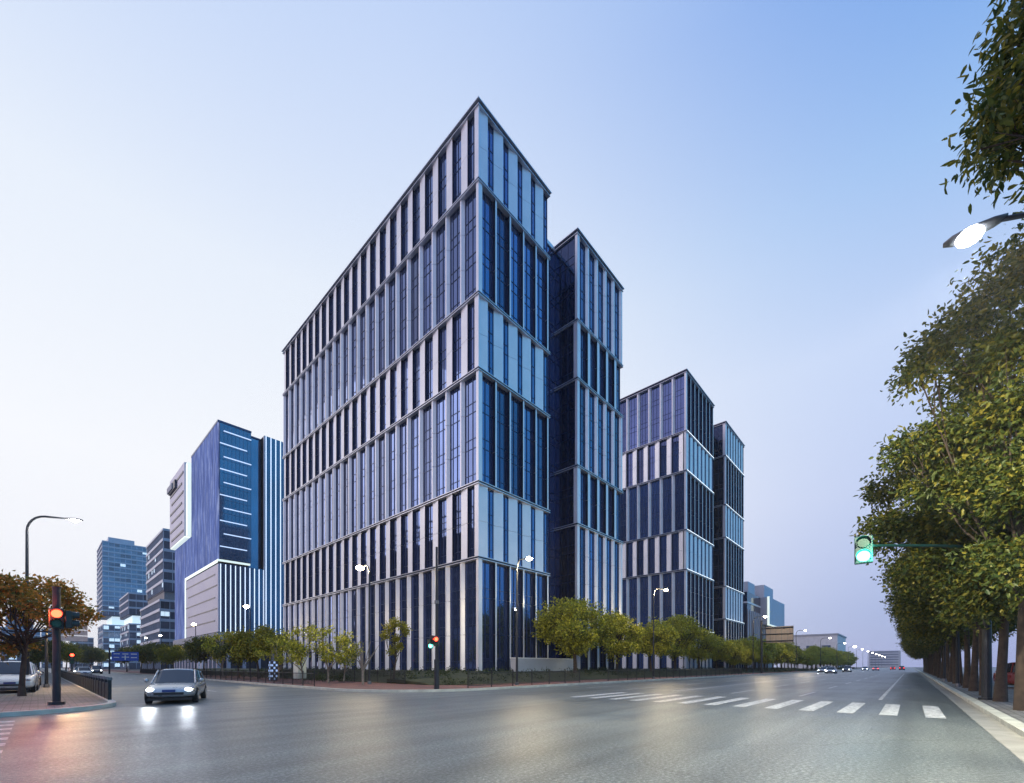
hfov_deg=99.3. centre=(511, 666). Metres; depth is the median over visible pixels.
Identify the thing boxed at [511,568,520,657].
window
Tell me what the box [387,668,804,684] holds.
planted bank
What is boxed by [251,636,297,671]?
young tree
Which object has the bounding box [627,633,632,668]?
window
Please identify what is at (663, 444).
window
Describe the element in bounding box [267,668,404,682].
railing
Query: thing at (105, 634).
window
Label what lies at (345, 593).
window
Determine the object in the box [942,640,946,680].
street lamp
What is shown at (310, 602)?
window
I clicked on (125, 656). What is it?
direction sign
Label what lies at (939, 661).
street tree
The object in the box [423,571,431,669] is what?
window
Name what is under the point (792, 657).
pavement tree
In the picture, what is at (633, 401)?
window
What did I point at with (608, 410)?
window
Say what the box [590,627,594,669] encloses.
window
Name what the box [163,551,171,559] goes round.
window
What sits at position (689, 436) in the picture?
window
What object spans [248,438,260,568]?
window
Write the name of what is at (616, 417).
window
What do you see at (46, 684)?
street lamp
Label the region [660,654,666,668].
window
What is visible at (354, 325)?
window
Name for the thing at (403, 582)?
window
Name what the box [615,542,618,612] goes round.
window
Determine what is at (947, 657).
street tree
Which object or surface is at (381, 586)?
window
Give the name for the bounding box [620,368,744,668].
office tower
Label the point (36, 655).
young tree
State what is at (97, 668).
moving car
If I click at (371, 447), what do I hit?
window
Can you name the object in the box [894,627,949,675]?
street tree
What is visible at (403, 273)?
window
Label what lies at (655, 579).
window
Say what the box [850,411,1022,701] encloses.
street tree
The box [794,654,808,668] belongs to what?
pavement tree
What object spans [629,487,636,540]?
window
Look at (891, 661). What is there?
window
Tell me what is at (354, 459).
window
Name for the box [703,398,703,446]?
window
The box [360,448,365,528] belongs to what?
window
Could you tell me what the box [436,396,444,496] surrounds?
window
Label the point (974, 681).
street tree
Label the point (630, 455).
window
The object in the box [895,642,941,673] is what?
street tree
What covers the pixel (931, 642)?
street tree
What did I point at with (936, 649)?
street tree
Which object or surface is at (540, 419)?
window
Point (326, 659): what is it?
young tree
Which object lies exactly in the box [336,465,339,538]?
window
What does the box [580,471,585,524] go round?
window
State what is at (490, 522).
window
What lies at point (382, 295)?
window
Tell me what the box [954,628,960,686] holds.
street lamp
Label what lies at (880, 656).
window
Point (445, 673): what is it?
ground cover
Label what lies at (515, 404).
window
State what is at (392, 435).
window
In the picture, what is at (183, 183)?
sky
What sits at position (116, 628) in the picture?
window
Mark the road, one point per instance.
(556, 734)
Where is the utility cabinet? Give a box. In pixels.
[293,655,305,678]
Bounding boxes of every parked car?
[0,661,39,691]
[993,662,1015,685]
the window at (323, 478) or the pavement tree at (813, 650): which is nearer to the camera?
the window at (323, 478)
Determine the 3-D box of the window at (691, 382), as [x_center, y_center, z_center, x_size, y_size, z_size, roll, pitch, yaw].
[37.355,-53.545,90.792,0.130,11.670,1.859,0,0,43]
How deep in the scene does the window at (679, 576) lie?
89.10 m
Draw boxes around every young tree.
[5,636,68,670]
[32,638,79,672]
[62,641,83,670]
[69,641,98,666]
[78,647,104,665]
[94,647,111,664]
[113,645,132,671]
[122,645,154,672]
[129,641,171,668]
[152,644,188,668]
[180,634,221,674]
[200,629,234,670]
[210,642,259,677]
[223,624,288,678]
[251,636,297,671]
[275,621,332,682]
[295,625,357,682]
[334,634,364,681]
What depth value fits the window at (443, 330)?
50.38 m
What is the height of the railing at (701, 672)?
1.230 m
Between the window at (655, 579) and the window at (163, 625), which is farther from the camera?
the window at (163, 625)
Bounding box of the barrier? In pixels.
[61,670,111,699]
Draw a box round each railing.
[141,668,314,685]
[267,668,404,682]
[467,669,579,687]
[608,668,741,680]
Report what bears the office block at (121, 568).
on the ground at (139, 669)
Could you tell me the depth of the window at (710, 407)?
99.51 m
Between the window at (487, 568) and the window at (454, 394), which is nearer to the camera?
the window at (487, 568)
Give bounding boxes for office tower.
[281,96,624,670]
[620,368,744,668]
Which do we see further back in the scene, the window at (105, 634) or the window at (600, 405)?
the window at (105, 634)
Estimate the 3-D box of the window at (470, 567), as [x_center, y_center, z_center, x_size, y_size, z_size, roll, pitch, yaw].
[-4.364,-5.440,47.271,2.101,11.880,0.130,0,0,43]
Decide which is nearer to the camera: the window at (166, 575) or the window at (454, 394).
the window at (454, 394)
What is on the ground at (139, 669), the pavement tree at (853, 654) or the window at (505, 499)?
the pavement tree at (853, 654)
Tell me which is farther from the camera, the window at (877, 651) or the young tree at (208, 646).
the window at (877, 651)
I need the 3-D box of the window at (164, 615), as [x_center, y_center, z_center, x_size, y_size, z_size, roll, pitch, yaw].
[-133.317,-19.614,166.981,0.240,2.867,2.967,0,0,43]
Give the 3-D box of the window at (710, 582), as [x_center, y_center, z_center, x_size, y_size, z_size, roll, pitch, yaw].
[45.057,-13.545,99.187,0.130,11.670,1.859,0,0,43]
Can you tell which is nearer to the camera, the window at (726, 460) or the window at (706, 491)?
the window at (706, 491)
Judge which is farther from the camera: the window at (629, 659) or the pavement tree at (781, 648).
the pavement tree at (781, 648)
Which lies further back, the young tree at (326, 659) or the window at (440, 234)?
the window at (440, 234)
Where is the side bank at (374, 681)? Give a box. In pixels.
[196,668,450,684]
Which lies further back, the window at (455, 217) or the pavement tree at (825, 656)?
the pavement tree at (825, 656)
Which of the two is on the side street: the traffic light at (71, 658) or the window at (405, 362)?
the traffic light at (71, 658)
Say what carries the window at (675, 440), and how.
in the office tower at (682, 517)
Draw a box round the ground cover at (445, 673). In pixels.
[226,665,782,684]
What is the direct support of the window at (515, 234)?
in the office tower at (452, 353)
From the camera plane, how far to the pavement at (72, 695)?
19.81 m
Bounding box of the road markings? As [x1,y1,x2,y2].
[0,669,945,752]
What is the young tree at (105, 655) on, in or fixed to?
on the corner pavement at (358, 685)
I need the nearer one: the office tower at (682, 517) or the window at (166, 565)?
the office tower at (682, 517)
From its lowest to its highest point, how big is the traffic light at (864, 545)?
7.050 m
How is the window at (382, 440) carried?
in the office tower at (452, 353)
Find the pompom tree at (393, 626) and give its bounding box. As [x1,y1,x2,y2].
[379,616,412,678]
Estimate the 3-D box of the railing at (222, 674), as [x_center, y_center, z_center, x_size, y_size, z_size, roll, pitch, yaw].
[-43.128,0.905,58.017,78.087,1.130,0.100,0,0,43]
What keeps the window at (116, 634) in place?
in the office block at (121, 568)
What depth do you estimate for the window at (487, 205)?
47.60 m
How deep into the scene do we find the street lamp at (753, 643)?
84.47 m
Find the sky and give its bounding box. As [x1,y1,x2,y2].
[0,0,1023,666]
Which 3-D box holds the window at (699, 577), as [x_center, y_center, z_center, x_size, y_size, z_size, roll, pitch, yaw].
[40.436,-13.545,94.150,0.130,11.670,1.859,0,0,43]
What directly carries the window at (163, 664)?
in the office block at (157, 618)
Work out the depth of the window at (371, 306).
61.32 m
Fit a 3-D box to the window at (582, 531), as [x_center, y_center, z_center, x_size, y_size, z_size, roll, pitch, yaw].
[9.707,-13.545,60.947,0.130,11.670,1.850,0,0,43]
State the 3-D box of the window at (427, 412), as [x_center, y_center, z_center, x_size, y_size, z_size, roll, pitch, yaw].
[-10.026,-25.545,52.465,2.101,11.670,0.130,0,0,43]
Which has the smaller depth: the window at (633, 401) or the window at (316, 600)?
the window at (316, 600)
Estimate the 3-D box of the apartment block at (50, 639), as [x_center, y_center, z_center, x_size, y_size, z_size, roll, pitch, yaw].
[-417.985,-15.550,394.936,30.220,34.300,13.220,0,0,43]
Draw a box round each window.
[97,543,146,667]
[103,632,108,636]
[103,638,108,642]
[114,626,119,630]
[114,632,119,636]
[120,599,128,668]
[129,594,135,599]
[129,601,135,606]
[129,608,135,613]
[129,625,135,630]
[129,632,135,637]
[129,640,135,645]
[129,663,135,668]
[136,594,142,599]
[136,602,142,607]
[141,531,162,668]
[160,601,169,608]
[160,611,169,618]
[160,621,169,628]
[160,631,169,638]
[160,662,169,668]
[163,530,169,538]
[163,541,169,548]
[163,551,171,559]
[163,561,171,569]
[163,572,171,579]
[163,582,171,590]
[170,602,174,608]
[170,612,174,618]
[170,622,174,628]
[170,632,174,638]
[219,423,250,562]
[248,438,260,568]
[303,602,305,645]
[309,600,311,668]
[315,599,318,668]
[322,476,324,544]
[322,597,326,668]
[329,470,332,541]
[329,595,332,667]
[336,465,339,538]
[336,593,339,668]
[344,460,347,535]
[344,591,347,669]
[352,319,356,396]
[352,454,356,532]
[352,589,357,669]
[360,309,365,389]
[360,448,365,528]
[360,587,365,669]
[362,531,366,583]
[369,299,374,382]
[369,442,374,524]
[370,585,375,669]
[372,527,375,581]
[379,288,384,373]
[379,436,384,520]
[379,583,384,669]
[381,523,385,579]
[389,276,395,364]
[389,428,395,516]
[389,580,395,669]
[392,519,396,576]
[400,264,406,355]
[400,421,406,511]
[400,577,407,669]
[403,357,407,416]
[403,514,407,573]
[411,251,418,346]
[411,413,418,507]
[411,574,418,669]
[414,347,419,408]
[414,509,419,570]
[423,237,431,335]
[423,404,431,502]
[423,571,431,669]
[427,336,432,399]
[427,504,432,567]
[436,223,444,324]
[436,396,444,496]
[438,568,445,669]
[440,325,445,390]
[440,499,445,564]
[450,207,459,312]
[450,386,459,490]
[450,565,459,670]
[454,312,460,381]
[454,492,460,560]
[465,189,475,299]
[465,375,475,484]
[465,561,475,670]
[469,301,474,370]
[469,487,474,556]
[482,191,492,301]
[482,376,492,484]
[482,561,492,670]
[487,489,493,558]
[488,306,493,375]
[497,207,506,313]
[497,386,506,490]
[497,565,506,670]
[503,319,508,384]
[503,495,508,562]
[511,223,520,325]
[511,396,520,496]
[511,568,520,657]
[517,330,521,394]
[517,501,521,565]
[524,237,532,335]
[524,404,532,502]
[524,571,532,657]
[531,342,534,403]
[531,507,534,569]
[536,575,544,657]
[537,252,544,346]
[537,413,544,507]
[543,353,546,412]
[543,512,546,572]
[580,384,584,467]
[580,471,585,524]
[580,528,584,600]
[580,619,585,669]
[589,392,593,472]
[589,531,593,609]
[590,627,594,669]
[598,400,602,478]
[598,535,602,612]
[599,646,603,668]
[607,407,610,483]
[607,539,610,614]
[608,657,611,668]
[615,414,618,487]
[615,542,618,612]
[620,401,625,452]
[620,490,625,541]
[622,580,625,615]
[627,452,632,486]
[627,542,632,576]
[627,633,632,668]
[629,396,636,449]
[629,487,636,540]
[629,578,636,630]
[638,448,643,483]
[638,540,643,575]
[638,653,643,668]
[640,391,647,445]
[640,484,647,537]
[640,576,647,628]
[649,444,654,479]
[649,538,654,573]
[651,385,659,441]
[651,480,659,535]
[651,575,659,625]
[651,653,654,668]
[660,440,666,476]
[660,535,666,571]
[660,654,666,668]
[663,380,671,437]
[663,476,671,533]
[663,573,671,620]
[672,435,678,472]
[672,533,678,569]
[672,657,678,668]
[675,375,683,432]
[675,473,683,530]
[675,571,683,617]
[687,377,688,430]
[687,475,688,529]
[687,572,688,620]
[689,436,689,470]
[689,533,689,568]
[691,382,692,434]
[691,478,692,531]
[691,574,692,617]
[693,427,743,667]
[693,536,693,570]
[695,387,696,438]
[695,481,696,533]
[695,575,696,623]
[697,538,697,572]
[699,393,700,443]
[699,485,700,536]
[699,577,700,628]
[701,540,701,574]
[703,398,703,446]
[703,488,703,538]
[703,579,703,627]
[705,543,705,575]
[706,402,707,450]
[706,491,707,540]
[706,580,707,629]
[710,407,710,453]
[710,494,710,542]
[710,582,710,631]
[726,460,726,503]
[726,540,726,585]
[731,544,731,587]
[870,651,898,652]
[870,656,898,657]
[870,661,898,662]
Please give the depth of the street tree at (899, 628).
49.97 m
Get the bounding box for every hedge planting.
[172,668,353,681]
[772,667,854,671]
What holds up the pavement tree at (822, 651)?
on the corner pavement at (358, 685)
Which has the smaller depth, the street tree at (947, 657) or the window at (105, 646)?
the street tree at (947, 657)
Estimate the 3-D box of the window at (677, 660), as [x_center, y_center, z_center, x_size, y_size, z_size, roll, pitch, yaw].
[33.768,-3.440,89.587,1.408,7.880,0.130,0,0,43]
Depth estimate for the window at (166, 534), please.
170.52 m
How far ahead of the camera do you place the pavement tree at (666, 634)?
62.91 m
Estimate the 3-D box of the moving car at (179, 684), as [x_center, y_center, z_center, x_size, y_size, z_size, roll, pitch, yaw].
[-15.501,0.853,20.204,2.131,1.495,4.680,0,0,-29]
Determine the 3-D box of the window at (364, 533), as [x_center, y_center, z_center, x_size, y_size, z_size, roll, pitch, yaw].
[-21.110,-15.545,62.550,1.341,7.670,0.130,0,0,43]
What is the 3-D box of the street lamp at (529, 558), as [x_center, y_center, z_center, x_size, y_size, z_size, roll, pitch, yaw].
[0.918,-3.399,33.354,1.780,9.839,0.480,0,0,43]
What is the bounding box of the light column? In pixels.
[268,654,277,680]
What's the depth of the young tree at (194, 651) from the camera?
68.50 m
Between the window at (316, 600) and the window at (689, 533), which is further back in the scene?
the window at (689, 533)
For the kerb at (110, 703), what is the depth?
15.07 m
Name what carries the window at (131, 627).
in the office block at (132, 604)
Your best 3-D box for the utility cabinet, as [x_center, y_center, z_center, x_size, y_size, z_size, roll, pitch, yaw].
[-19.029,0.015,39.000,0.700,2.170,1.000,0,0,23]
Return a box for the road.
[0,667,1023,782]
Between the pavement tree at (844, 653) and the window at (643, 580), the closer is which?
the window at (643, 580)
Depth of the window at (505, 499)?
49.54 m
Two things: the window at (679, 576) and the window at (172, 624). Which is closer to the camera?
the window at (679, 576)
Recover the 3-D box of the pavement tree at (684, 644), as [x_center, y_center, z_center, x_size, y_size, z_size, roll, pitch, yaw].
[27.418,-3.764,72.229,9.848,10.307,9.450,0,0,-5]
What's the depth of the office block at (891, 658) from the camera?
683.78 m
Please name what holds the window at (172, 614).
in the office block at (157, 618)
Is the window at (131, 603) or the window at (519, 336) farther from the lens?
the window at (131, 603)
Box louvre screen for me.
[511,657,572,671]
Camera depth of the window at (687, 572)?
89.42 m
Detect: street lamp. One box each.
[25,515,82,691]
[43,626,49,687]
[243,605,250,674]
[356,565,370,683]
[515,556,532,684]
[653,588,668,678]
[752,616,766,673]
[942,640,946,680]
[943,212,1023,247]
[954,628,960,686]
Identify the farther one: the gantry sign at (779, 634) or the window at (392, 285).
the gantry sign at (779, 634)
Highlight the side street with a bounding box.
[43,668,456,713]
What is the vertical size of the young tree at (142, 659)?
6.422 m
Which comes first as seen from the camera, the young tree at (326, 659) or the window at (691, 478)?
the young tree at (326, 659)
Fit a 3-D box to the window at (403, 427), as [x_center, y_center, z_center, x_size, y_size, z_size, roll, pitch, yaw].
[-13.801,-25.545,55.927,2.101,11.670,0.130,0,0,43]
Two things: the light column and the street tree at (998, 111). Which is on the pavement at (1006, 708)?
the street tree at (998, 111)
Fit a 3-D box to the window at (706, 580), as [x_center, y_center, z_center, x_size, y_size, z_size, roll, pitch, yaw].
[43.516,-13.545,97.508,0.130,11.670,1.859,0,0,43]
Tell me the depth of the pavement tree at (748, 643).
100.32 m
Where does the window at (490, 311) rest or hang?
in the office tower at (452, 353)
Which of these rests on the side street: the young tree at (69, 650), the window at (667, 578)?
the young tree at (69, 650)
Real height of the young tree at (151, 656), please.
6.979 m
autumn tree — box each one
[0,569,104,695]
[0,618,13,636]
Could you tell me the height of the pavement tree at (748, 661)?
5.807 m
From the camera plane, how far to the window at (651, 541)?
93.10 m
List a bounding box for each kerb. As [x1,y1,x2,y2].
[0,667,115,716]
[67,667,887,691]
[914,668,1023,737]
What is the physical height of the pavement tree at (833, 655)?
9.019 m
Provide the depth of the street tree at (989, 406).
14.57 m
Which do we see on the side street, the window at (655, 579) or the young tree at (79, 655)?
the young tree at (79, 655)
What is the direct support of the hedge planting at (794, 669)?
on the corner pavement at (358, 685)
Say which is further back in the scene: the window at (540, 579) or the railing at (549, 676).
the window at (540, 579)
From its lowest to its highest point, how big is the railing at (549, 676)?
1.230 m
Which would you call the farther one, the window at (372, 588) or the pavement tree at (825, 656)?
the pavement tree at (825, 656)
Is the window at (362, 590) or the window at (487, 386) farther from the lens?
the window at (362, 590)
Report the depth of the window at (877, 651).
683.39 m
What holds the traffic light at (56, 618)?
on the pavement at (72, 695)
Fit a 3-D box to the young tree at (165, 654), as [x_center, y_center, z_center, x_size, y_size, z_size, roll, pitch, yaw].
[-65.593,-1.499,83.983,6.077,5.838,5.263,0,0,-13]
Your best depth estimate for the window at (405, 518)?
55.59 m
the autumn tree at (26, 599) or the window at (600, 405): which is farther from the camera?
the window at (600, 405)
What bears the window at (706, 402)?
in the office tower at (682, 517)
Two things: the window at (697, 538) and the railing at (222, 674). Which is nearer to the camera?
the railing at (222, 674)
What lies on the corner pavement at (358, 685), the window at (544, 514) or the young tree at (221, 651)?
the young tree at (221, 651)
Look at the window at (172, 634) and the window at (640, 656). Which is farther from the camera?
the window at (172, 634)
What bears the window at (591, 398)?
in the office tower at (452, 353)
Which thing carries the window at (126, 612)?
in the office block at (132, 604)
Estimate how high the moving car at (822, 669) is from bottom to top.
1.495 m
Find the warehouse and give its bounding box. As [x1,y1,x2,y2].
[779,633,846,668]
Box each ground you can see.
[64,667,995,670]
[920,667,995,677]
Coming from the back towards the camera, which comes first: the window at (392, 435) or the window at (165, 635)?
the window at (165, 635)
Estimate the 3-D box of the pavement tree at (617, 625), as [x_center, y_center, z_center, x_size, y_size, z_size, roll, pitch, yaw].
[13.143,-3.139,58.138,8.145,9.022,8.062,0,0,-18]
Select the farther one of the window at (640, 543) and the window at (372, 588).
the window at (640, 543)
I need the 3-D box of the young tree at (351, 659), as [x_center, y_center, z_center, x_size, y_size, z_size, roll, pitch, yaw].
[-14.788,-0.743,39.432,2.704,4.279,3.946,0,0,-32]
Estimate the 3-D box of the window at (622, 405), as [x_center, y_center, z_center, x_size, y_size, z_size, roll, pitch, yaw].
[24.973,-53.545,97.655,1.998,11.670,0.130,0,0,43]
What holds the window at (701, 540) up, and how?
in the office tower at (682, 517)
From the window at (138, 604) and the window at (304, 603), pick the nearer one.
the window at (304, 603)
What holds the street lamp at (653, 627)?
on the corner pavement at (358, 685)
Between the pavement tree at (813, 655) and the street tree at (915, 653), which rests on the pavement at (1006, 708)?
the street tree at (915, 653)
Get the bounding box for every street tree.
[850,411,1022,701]
[869,211,1023,710]
[870,528,1017,690]
[879,462,1017,694]
[879,550,1017,687]
[883,591,949,680]
[890,589,1016,685]
[891,595,996,683]
[894,622,971,646]
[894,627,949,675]
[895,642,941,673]
[896,624,941,677]
[896,631,941,670]
[897,624,971,678]
[899,622,997,681]
[899,637,941,674]
[900,641,941,674]
[902,647,928,672]
[905,643,941,675]
[938,0,1023,214]
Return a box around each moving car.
[76,667,92,673]
[90,665,102,673]
[144,669,206,703]
[817,667,826,672]
[825,667,836,673]
[842,666,851,671]
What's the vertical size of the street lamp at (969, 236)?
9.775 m
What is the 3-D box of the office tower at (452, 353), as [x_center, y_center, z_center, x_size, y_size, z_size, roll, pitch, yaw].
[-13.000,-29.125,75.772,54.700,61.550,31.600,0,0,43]
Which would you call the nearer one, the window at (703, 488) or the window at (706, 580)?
the window at (703, 488)
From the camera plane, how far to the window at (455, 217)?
49.13 m
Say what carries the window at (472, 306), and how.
in the office tower at (452, 353)
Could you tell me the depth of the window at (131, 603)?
219.92 m
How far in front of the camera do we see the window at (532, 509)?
53.18 m
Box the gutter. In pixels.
[912,667,1023,761]
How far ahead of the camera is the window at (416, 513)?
53.90 m
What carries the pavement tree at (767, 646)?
on the planted bank at (460, 676)
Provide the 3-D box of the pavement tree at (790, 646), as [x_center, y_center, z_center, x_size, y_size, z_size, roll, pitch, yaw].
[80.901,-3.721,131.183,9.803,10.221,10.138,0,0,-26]
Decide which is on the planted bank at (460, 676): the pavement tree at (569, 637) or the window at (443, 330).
the pavement tree at (569, 637)
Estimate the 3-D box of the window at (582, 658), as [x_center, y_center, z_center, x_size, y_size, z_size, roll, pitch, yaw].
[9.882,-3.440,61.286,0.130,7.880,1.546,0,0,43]
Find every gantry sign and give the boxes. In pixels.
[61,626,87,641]
[760,621,793,672]
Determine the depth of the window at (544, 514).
54.69 m
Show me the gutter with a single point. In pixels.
(1010, 740)
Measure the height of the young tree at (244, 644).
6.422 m
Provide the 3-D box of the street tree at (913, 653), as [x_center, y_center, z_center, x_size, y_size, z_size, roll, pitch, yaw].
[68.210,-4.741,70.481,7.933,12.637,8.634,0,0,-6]
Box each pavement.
[0,668,106,711]
[63,667,885,689]
[913,667,1023,722]
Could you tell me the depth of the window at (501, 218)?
49.23 m
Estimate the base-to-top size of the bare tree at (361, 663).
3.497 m
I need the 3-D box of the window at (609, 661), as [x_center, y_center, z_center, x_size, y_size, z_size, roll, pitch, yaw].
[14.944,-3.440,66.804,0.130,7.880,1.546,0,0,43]
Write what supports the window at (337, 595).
in the office tower at (452, 353)
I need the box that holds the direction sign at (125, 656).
[108,648,138,673]
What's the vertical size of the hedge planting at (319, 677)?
1.750 m
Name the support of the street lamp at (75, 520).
on the pavement at (72, 695)
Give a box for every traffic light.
[47,586,79,704]
[69,653,74,670]
[427,547,438,688]
[854,535,992,699]
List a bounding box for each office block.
[97,537,146,668]
[119,592,147,668]
[140,528,174,668]
[167,420,283,668]
[744,581,783,667]
[869,650,900,666]
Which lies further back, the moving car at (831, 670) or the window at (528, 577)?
the moving car at (831, 670)
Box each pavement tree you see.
[530,595,612,672]
[589,607,645,671]
[624,616,682,670]
[652,612,712,670]
[685,629,726,668]
[703,637,738,669]
[717,639,748,669]
[725,644,748,668]
[737,637,758,668]
[739,647,759,670]
[744,633,778,668]
[754,645,773,668]
[764,639,785,668]
[764,644,783,670]
[772,650,790,668]
[779,642,797,668]
[780,648,797,667]
[787,644,804,666]
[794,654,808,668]
[803,647,822,667]
[803,656,812,666]
[804,649,818,667]
[805,644,827,667]
[816,654,829,667]
[819,649,831,667]
[823,646,841,665]
[823,649,835,666]
[839,651,850,666]
[841,650,857,665]
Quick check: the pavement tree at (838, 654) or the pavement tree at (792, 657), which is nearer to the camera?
the pavement tree at (792, 657)
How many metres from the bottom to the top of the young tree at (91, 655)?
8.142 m
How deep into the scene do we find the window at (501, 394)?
49.23 m
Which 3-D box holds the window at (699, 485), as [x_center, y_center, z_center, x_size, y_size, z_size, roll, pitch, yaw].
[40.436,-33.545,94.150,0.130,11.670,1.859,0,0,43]
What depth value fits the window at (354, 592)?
64.80 m
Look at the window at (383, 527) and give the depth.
59.26 m
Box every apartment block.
[0,612,39,667]
[41,629,62,667]
[69,638,93,666]
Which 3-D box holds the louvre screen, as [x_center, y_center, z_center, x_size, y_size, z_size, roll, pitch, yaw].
[3.784,-0.020,50.673,1.030,1.840,10.800,0,0,43]
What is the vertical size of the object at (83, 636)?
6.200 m
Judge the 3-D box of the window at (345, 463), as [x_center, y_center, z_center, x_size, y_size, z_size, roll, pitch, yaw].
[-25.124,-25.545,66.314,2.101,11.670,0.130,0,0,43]
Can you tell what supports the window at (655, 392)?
in the office tower at (682, 517)
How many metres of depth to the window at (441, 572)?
50.84 m
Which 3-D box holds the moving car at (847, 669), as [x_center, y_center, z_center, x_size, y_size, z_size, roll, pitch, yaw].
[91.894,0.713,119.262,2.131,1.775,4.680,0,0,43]
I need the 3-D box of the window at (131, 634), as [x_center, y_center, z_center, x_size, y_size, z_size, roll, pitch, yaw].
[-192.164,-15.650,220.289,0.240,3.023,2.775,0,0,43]
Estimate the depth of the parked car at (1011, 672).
29.50 m
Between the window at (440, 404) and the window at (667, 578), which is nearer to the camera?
the window at (440, 404)
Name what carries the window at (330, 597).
in the office tower at (452, 353)
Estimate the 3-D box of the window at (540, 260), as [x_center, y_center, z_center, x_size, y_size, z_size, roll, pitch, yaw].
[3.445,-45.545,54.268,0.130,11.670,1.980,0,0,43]
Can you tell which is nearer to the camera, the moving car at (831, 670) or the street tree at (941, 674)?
the street tree at (941, 674)
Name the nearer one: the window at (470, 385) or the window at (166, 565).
the window at (470, 385)
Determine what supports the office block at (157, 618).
on the ground at (139, 669)
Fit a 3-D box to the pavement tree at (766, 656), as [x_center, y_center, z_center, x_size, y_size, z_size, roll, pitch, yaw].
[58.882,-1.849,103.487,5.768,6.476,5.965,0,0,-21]
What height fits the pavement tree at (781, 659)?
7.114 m
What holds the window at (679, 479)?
in the office tower at (682, 517)
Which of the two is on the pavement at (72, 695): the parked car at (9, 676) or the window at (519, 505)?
the parked car at (9, 676)
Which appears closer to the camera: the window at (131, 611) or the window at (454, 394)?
the window at (454, 394)
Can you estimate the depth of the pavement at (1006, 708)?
18.13 m
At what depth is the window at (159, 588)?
179.93 m
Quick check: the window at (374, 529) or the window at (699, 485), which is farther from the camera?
the window at (699, 485)
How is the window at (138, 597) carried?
in the office block at (132, 604)
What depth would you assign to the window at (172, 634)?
168.70 m
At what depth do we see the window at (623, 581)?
97.54 m
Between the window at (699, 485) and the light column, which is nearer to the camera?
the light column
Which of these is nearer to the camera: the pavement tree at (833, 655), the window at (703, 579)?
the window at (703, 579)
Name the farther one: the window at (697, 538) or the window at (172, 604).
the window at (172, 604)
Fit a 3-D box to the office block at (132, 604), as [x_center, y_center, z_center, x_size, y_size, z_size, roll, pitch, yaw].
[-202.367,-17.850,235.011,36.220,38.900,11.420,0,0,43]
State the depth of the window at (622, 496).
97.61 m
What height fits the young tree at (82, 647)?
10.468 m
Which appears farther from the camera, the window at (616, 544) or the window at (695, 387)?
the window at (695, 387)
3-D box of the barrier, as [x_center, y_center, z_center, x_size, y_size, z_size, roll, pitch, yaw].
[-41.764,1.040,41.160,66.160,1.120,0.160,0,0,43]
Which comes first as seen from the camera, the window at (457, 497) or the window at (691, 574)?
the window at (457, 497)
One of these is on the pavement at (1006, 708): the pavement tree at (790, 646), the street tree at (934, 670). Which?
the street tree at (934, 670)
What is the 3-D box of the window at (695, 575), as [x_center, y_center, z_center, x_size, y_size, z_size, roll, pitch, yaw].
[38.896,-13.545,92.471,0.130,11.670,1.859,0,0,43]
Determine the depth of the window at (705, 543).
96.45 m
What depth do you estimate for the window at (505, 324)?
49.54 m
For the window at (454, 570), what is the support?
in the office tower at (452, 353)
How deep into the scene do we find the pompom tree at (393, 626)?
37.42 m
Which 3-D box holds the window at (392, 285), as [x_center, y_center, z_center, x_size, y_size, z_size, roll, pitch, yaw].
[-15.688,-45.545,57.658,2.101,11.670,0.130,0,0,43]
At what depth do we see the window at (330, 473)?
69.88 m
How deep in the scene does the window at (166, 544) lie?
170.52 m
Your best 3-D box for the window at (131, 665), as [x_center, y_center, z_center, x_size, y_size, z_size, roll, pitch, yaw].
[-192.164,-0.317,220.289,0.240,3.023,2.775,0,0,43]
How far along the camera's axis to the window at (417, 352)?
53.83 m
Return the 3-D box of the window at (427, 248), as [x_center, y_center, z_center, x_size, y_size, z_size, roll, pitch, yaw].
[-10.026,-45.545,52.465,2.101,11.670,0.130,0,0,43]
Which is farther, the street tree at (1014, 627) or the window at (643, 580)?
the window at (643, 580)
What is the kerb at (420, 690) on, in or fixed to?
on the ground at (139, 669)
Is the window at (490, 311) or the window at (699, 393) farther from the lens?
the window at (699, 393)
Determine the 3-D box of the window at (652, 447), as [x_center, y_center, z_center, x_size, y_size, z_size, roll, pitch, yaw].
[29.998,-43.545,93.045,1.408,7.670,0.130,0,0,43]
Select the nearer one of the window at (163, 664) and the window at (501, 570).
the window at (501, 570)
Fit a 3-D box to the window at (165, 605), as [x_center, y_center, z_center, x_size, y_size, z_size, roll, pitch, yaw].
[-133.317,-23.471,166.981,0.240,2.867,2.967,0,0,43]
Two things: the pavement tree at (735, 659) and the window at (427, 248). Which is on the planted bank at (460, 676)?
the pavement tree at (735, 659)
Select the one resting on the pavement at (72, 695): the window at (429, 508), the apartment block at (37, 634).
the apartment block at (37, 634)
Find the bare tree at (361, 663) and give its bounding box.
[352,641,377,684]
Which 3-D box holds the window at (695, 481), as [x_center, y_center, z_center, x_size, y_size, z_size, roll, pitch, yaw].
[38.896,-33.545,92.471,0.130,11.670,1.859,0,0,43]
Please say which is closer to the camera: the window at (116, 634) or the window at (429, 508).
the window at (429, 508)

